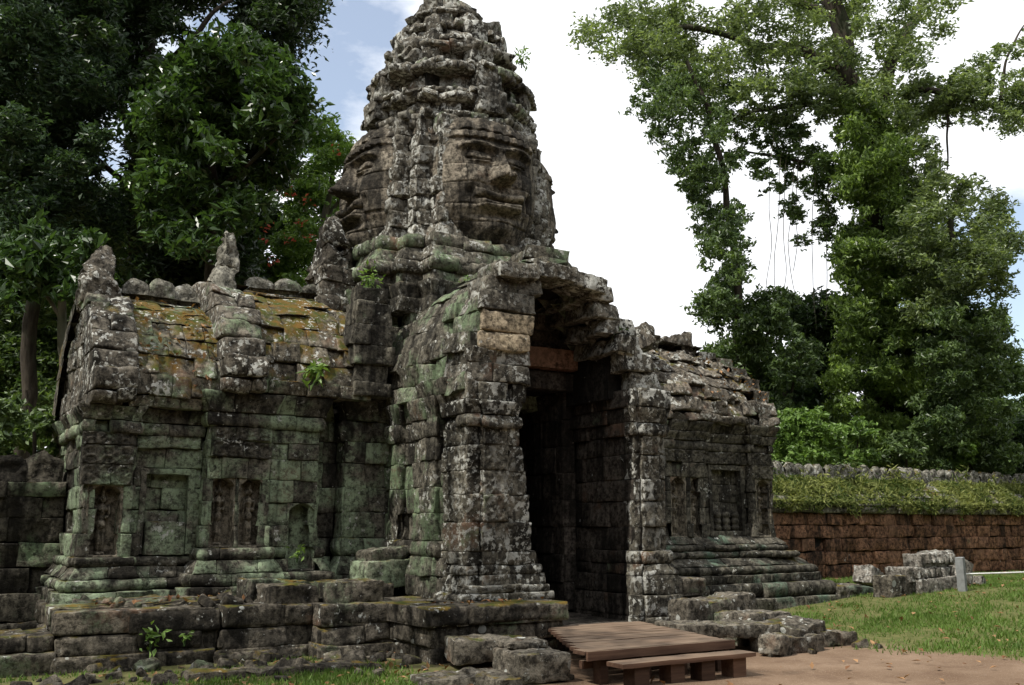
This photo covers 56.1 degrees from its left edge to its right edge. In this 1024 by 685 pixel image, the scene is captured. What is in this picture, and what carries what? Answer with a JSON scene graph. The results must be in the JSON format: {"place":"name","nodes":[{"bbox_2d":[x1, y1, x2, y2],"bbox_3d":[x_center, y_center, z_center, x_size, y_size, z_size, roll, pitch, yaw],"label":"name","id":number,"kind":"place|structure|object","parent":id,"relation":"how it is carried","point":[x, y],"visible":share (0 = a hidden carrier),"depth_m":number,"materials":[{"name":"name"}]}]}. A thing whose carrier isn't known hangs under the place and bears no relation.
{"place":"outdoors","nodes":[
{"label":"outdoors","id":0,"kind":"place"},
{"bbox_2d":[0,571,1023,684],"bbox_3d":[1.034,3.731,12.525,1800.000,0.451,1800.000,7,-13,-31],"label":"ground","id":1,"kind":"structure","parent":0,"point":[869,667],"depth_m":10.63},
{"bbox_2d":[0,383,59,456],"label":"forest shrub","id":2,"kind":"object","parent":1,"relation":"on","point":[29,429],"visible":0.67,"depth_m":14.17,"materials":[{"name":"green plant"}]},
{"bbox_2d":[0,450,66,629],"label":"enclosure wall","id":3,"kind":"structure","parent":1,"relation":"on","point":[33,490],"depth_m":12.66,"materials":[{"name":"stone"}]},
{"bbox_2d":[0,208,122,357],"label":"forest tree","id":4,"kind":"object","parent":1,"relation":"on","point":[34,266],"visible":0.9,"depth_m":16.20,"materials":[{"name":"green plant"}]},
{"bbox_2d":[0,0,143,458],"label":"forest tree","id":5,"kind":"object","parent":1,"relation":"on","point":[46,128],"visible":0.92,"depth_m":19.50,"materials":[{"name":"green plant"}]},
{"bbox_2d":[0,175,297,455],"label":"forest tree","id":6,"kind":"object","parent":1,"relation":"on","point":[47,358],"visible":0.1,"depth_m":24.70,"materials":[{"name":"green plant"}]},
{"bbox_2d":[31,0,342,275],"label":"forest tree","id":7,"kind":"object","parent":1,"relation":"on","point":[149,23],"visible":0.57,"depth_m":21.50,"materials":[{"name":"green plant"}]},
{"bbox_2d":[103,18,335,286],"bbox_3d":[-6.095,-0.764,19.305,4.299,12.013,7.811,7,-13,-31],"label":"forest tree","id":8,"kind":"object","parent":1,"relation":"on","point":[214,113],"visible":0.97,"depth_m":18.09,"materials":[{"name":"green plant"}]},
{"bbox_2d":[181,660,366,681],"bbox_3d":[-2.444,3.465,9.981,1.907,0.263,0.379,7,-13,-31],"label":"fallen stone","id":9,"kind":"object","parent":1,"relation":"on","point":[195,673],"visible":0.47,"depth_m":9.82,"materials":[{"name":"stone"}]},
{"bbox_2d":[254,111,356,286],"bbox_3d":[-5.874,0.042,26.322,3.494,13.103,5.876,7,-13,-31],"label":"flowering tree","id":10,"kind":"object","parent":1,"relation":"on","point":[293,241],"visible":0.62,"depth_m":26.08,"materials":[{"name":"green plant"}]},
{"bbox_2d":[0,576,705,677],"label":"stone terrace","id":11,"kind":"structure","parent":1,"relation":"on","point":[77,635],"depth_m":10.96,"materials":[{"name":"stone"}]},
{"bbox_2d":[139,621,171,657],"bbox_3d":[-3.893,3.220,10.425,0.352,0.428,0.365,-7,-13,34],"label":"plant","id":12,"kind":"object","parent":11,"relation":"on","point":[153,634],"visible":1,"depth_m":10.40,"materials":[{"name":"green plant"}]},
{"bbox_2d":[178,630,194,645],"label":"plant","id":13,"kind":"object","parent":11,"relation":"on","point":[185,637],"visible":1,"depth_m":10.57,"materials":[{"name":"green plant"}]},
{"bbox_2d":[236,577,280,600],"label":"fallen stone","id":14,"kind":"object","parent":11,"relation":"on","point":[246,587],"visible":0.51,"depth_m":11.73,"materials":[{"name":"grey stone"}]},
{"bbox_2d":[256,582,317,603],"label":"fallen stone","id":15,"kind":"object","parent":11,"relation":"on","point":[284,593],"visible":0.78,"depth_m":11.39,"materials":[{"name":"stone"}]},
{"bbox_2d":[277,578,312,584],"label":"fallen stone","id":16,"kind":"object","parent":11,"relation":"on","point":[291,581],"visible":0.23,"depth_m":12.06,"materials":[{"name":"stone"}]},
{"bbox_2d":[313,578,383,603],"bbox_3d":[-2.019,3.075,11.868,0.777,0.305,0.532,7,-13,-31],"label":"fallen stone","id":17,"kind":"object","parent":11,"relation":"on","point":[340,591],"visible":0.9,"depth_m":11.66,"materials":[{"name":"stone"}]},
{"bbox_2d":[349,545,409,587],"bbox_3d":[-1.754,3.034,12.966,0.760,0.594,0.540,9,-14,-38],"label":"fallen stone","id":18,"kind":"object","parent":11,"relation":"on","point":[388,564],"visible":0.76,"depth_m":12.79,"materials":[{"name":"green stone"}]},
{"bbox_2d":[382,583,393,596],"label":"fallen stone","id":19,"kind":"object","parent":11,"relation":"on","point":[388,589],"visible":0.11,"depth_m":12.34,"materials":[{"name":"stone"}]},
{"bbox_2d":[35,0,841,650],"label":"temple gate","id":20,"kind":"structure","parent":1,"relation":"on","point":[511,410],"depth_m":13.60,"materials":[{"name":"stone"}]},
{"bbox_2d":[286,544,304,562],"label":"plant","id":21,"kind":"object","parent":20,"relation":"on","point":[298,553],"visible":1,"depth_m":12.40,"materials":[{"name":"green plant"}]},
{"bbox_2d":[297,355,329,390],"bbox_3d":[-2.728,0.395,13.169,0.384,0.577,0.620,-5,-12,24],"label":"plant","id":22,"kind":"object","parent":20,"relation":"on","point":[318,371],"visible":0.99,"depth_m":13.16,"materials":[{"name":"green plant"}]},
{"bbox_2d":[302,161,336,196],"bbox_3d":[-3.630,-3.137,18.157,0.706,0.703,0.572,-1,-11,3],"label":"plant","id":23,"kind":"object","parent":20,"relation":"on","point":[309,184],"visible":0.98,"depth_m":18.14,"materials":[{"name":"green plant"}]},
{"bbox_2d":[358,259,385,287],"bbox_3d":[-2.096,-0.933,14.161,0.513,0.566,0.478,7,-13,-31],"label":"plant","id":24,"kind":"object","parent":20,"relation":"on","point":[369,283],"visible":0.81,"depth_m":14.12,"materials":[{"name":"green plant"}]},
{"bbox_2d":[512,45,530,72],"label":"plant","id":25,"kind":"object","parent":20,"relation":"on","point":[521,62],"visible":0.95,"depth_m":17.48,"materials":[{"name":"green plant"}]},
{"bbox_2d":[610,326,628,339],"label":"plant","id":26,"kind":"object","parent":20,"relation":"on","point":[620,329],"visible":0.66,"depth_m":13.58,"materials":[{"name":"green plant"}]},
{"bbox_2d":[10,582,882,684],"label":"stone rubble","id":27,"kind":"object","parent":1,"relation":"on","point":[227,597],"visible":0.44,"depth_m":10.25,"materials":[{"name":"stone"}]},
{"bbox_2d":[30,177,862,461],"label":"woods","id":28,"kind":"object","parent":1,"relation":"on","point":[45,446],"depth_m":46.46,"materials":[{"name":"green plant"}]},
{"bbox_2d":[410,667,491,684],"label":"fallen stone","id":29,"kind":"object","parent":1,"relation":"on","point":[447,677],"visible":0.89,"depth_m":9.31,"materials":[{"name":"stone"}]},
{"bbox_2d":[462,668,574,684],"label":"fallen stone","id":30,"kind":"object","parent":1,"relation":"on","point":[499,677],"visible":0.43,"depth_m":9.33,"materials":[{"name":"stone"}]},
{"bbox_2d":[492,637,570,684],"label":"fallen stone","id":31,"kind":"object","parent":1,"relation":"on","point":[534,660],"visible":0.88,"depth_m":9.46,"materials":[{"name":"stone"}]},
{"bbox_2d":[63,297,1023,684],"bbox_3d":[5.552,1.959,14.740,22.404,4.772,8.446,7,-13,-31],"label":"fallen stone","id":32,"kind":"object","parent":1,"relation":"on","point":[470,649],"depth_m":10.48,"materials":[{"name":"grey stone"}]},
{"bbox_2d":[548,621,734,684],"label":"wooden platform","id":33,"kind":"structure","parent":1,"relation":"on","point":[599,645],"depth_m":10.12,"materials":[{"name":"brown wood"}]},
{"bbox_2d":[607,650,755,684],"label":"wooden step","id":34,"kind":"object","parent":1,"relation":"on","point":[672,668],"visible":0.93,"depth_m":9.49,"materials":[{"name":"brown wood"}]},
{"bbox_2d":[668,598,708,620],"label":"fallen stone","id":35,"kind":"object","parent":1,"relation":"on","point":[686,609],"visible":0.71,"depth_m":12.64,"materials":[{"name":"stone"}]},
{"bbox_2d":[618,56,831,463],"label":"creeper column","id":36,"kind":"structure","parent":1,"relation":"on","point":[754,316],"depth_m":25.17,"materials":[{"name":"green plant"}]},
{"bbox_2d":[713,609,790,640],"bbox_3d":[3.208,3.763,12.800,0.948,0.388,0.642,9,-14,-38],"label":"fallen stone","id":37,"kind":"object","parent":1,"relation":"on","point":[755,615],"visible":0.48,"depth_m":12.59,"materials":[{"name":"stone"}]},
{"bbox_2d":[691,591,756,620],"bbox_3d":[2.846,3.663,13.193,1.061,0.442,0.546,8,-13,-36],"label":"fallen stone","id":38,"kind":"object","parent":37,"relation":"on","point":[726,600],"visible":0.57,"depth_m":13.09,"materials":[{"name":"stone"}]},
{"bbox_2d":[758,634,792,656],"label":"fallen stone","id":39,"kind":"object","parent":1,"relation":"on","point":[779,644],"visible":0.85,"depth_m":11.36,"materials":[{"name":"stone"}]},
{"bbox_2d":[749,632,824,653],"bbox_3d":[3.423,3.737,11.926,0.832,0.282,0.570,8,-14,-37],"label":"fallen stone","id":40,"kind":"object","parent":1,"relation":"on","point":[804,643],"visible":0.48,"depth_m":11.80,"materials":[{"name":"stone"}]},
{"bbox_2d":[655,619,779,637],"bbox_3d":[2.541,3.553,11.884,1.526,0.252,0.652,6,-12,-27],"label":"fallen stone","id":41,"kind":"object","parent":40,"relation":"on","point":[725,628],"visible":0.77,"depth_m":11.69,"materials":[{"name":"stone"}]},
{"bbox_2d":[762,614,825,636],"bbox_3d":[3.564,3.644,12.278,0.621,0.259,0.810,-9,-14,40],"label":"fallen stone","id":42,"kind":"object","parent":40,"relation":"on","point":[796,626],"visible":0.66,"depth_m":12.18,"materials":[{"name":"stone"}]},
{"bbox_2d":[714,285,872,463],"bbox_3d":[8.839,2.611,30.683,5.409,8.902,5.721,-2,-11,13],"label":"leafy tree","id":43,"kind":"object","parent":1,"relation":"on","point":[805,314],"visible":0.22,"depth_m":29.98,"materials":[{"name":"green plant"}]},
{"bbox_2d":[566,0,1023,471],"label":"vine draped tree","id":44,"kind":"object","parent":1,"relation":"on","point":[871,174],"visible":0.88,"depth_m":28.19,"materials":[{"name":"green plant"}]},
{"bbox_2d":[771,405,848,465],"bbox_3d":[6.945,3.479,22.511,2.018,4.075,2.728,-6,-12,27],"label":"bush","id":45,"kind":"object","parent":1,"relation":"on","point":[799,440],"visible":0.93,"depth_m":22.16,"materials":[{"name":"green plant"}]},
{"bbox_2d":[820,628,857,647],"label":"fallen stone","id":46,"kind":"object","parent":1,"relation":"on","point":[834,637],"visible":0.41,"depth_m":12.37,"materials":[{"name":"stone"}]},
{"bbox_2d":[836,583,861,585],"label":"fallen stone","id":47,"kind":"object","parent":1,"relation":"on","point":[848,583],"visible":0.11,"depth_m":18.06,"materials":[{"name":"stone"}]},
{"bbox_2d":[834,584,873,598],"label":"fallen stone","id":48,"kind":"object","parent":1,"relation":"on","point":[846,591],"visible":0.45,"depth_m":17.20,"materials":[{"name":"grey stone"}]},
{"bbox_2d":[829,415,881,467],"bbox_3d":[8.488,3.743,23.821,1.490,4.049,1.665,-3,-11,14],"label":"bush","id":49,"kind":"object","parent":1,"relation":"on","point":[856,429],"visible":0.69,"depth_m":23.69,"materials":[{"name":"green plant"}]},
{"bbox_2d":[853,564,883,587],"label":"carved stone","id":50,"kind":"object","parent":1,"relation":"on","point":[863,574],"visible":0.77,"depth_m":18.24,"materials":[{"name":"stone"}]},
{"bbox_2d":[872,575,912,597],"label":"carved stone","id":51,"kind":"object","parent":1,"relation":"on","point":[889,586],"visible":0.84,"depth_m":16.83,"materials":[{"name":"stone"}]},
{"bbox_2d":[771,460,1023,579],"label":"enclosure wall","id":52,"kind":"structure","parent":1,"relation":"on","point":[835,542],"depth_m":22.12,"materials":[{"name":"stone"}]},
{"bbox_2d":[771,458,1023,520],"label":"weeds","id":53,"kind":"object","parent":52,"relation":"on","point":[967,493],"visible":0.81,"depth_m":22.25,"materials":[{"name":"green plant"}]},
{"bbox_2d":[878,429,929,467],"bbox_3d":[10.243,4.069,24.782,1.726,3.771,1.398,7,-13,-31],"label":"bush","id":54,"kind":"object","parent":1,"relation":"on","point":[906,444],"visible":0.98,"depth_m":24.77,"materials":[{"name":"green plant"}]},
{"bbox_2d":[912,575,957,593],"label":"carved stone","id":55,"kind":"object","parent":1,"relation":"on","point":[930,585],"visible":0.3,"depth_m":17.07,"materials":[{"name":"stone"}]},
{"bbox_2d":[885,565,954,581],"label":"carved stone","id":56,"kind":"object","parent":55,"relation":"on","point":[912,574],"visible":0.73,"depth_m":17.18,"materials":[{"name":"stone"}]},
{"bbox_2d":[902,549,954,567],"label":"carved stone","id":57,"kind":"object","parent":56,"relation":"on","point":[927,558],"visible":0.99,"depth_m":17.39,"materials":[{"name":"stone"}]},
{"bbox_2d":[897,327,983,470],"bbox_3d":[16.688,3.129,38.247,6.804,10.824,5.815,7,-13,-31],"label":"distant tree","id":58,"kind":"object","parent":1,"relation":"on","point":[969,336],"depth_m":37.74,"materials":[{"name":"green plant"}]},
{"bbox_2d":[879,163,1023,475],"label":"leafy tree","id":59,"kind":"object","parent":1,"relation":"on","point":[952,317],"visible":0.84,"depth_m":25.63,"materials":[{"name":"green plant"}]},
{"bbox_2d":[955,557,967,591],"bbox_3d":[7.988,4.188,17.052,0.152,0.743,0.181,-9,-14,39],"label":"barrier post","id":60,"kind":"object","parent":1,"relation":"on","point":[960,567],"visible":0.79,"depth_m":17.01,"materials":[{"name":"grey concrete"}]},
{"bbox_2d":[966,571,1023,574],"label":"barrier rope","id":61,"kind":"object","parent":60,"relation":"attached to","point":[993,573],"visible":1,"depth_m":17.62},
{"bbox_2d":[950,559,973,585],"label":"carved stone","id":62,"kind":"object","parent":1,"relation":"on","point":[969,566],"visible":0.2,"depth_m":18.07,"materials":[{"name":"stone"}]},
{"bbox_2d":[944,424,984,471],"bbox_3d":[12.078,4.080,25.542,1.040,4.032,1.938,-7,-13,34],"label":"bush","id":63,"kind":"object","parent":1,"relation":"on","point":[965,459],"visible":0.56,"depth_m":25.79,"materials":[{"name":"green plant"}]},
{"bbox_2d":[973,575,985,584],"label":"carved stone","id":64,"kind":"object","parent":1,"relation":"on","point":[979,579],"visible":0.41,"depth_m":18.44,"materials":[{"name":"stone"}]},
{"bbox_2d":[960,314,1023,469],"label":"distant tree","id":65,"kind":"object","parent":1,"relation":"on","point":[1014,386],"visible":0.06,"depth_m":39.62,"materials":[{"name":"green plant"}]},
{"bbox_2d":[976,410,1023,477],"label":"distant tree","id":66,"kind":"object","parent":1,"relation":"on","point":[1018,422],"visible":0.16,"depth_m":31.33,"materials":[{"name":"green plant"}]},
{"bbox_2d":[0,570,1023,684],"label":"grass","id":67,"kind":"structure","parent":0,"point":[968,621],"depth_m":13.58,"materials":[{"name":"green plant"}]},
{"bbox_2d":[1,0,1023,447],"label":"sky","id":68,"kind":"structure","parent":0,"point":[622,220],"materials":[{"name":"white"}]}
]}

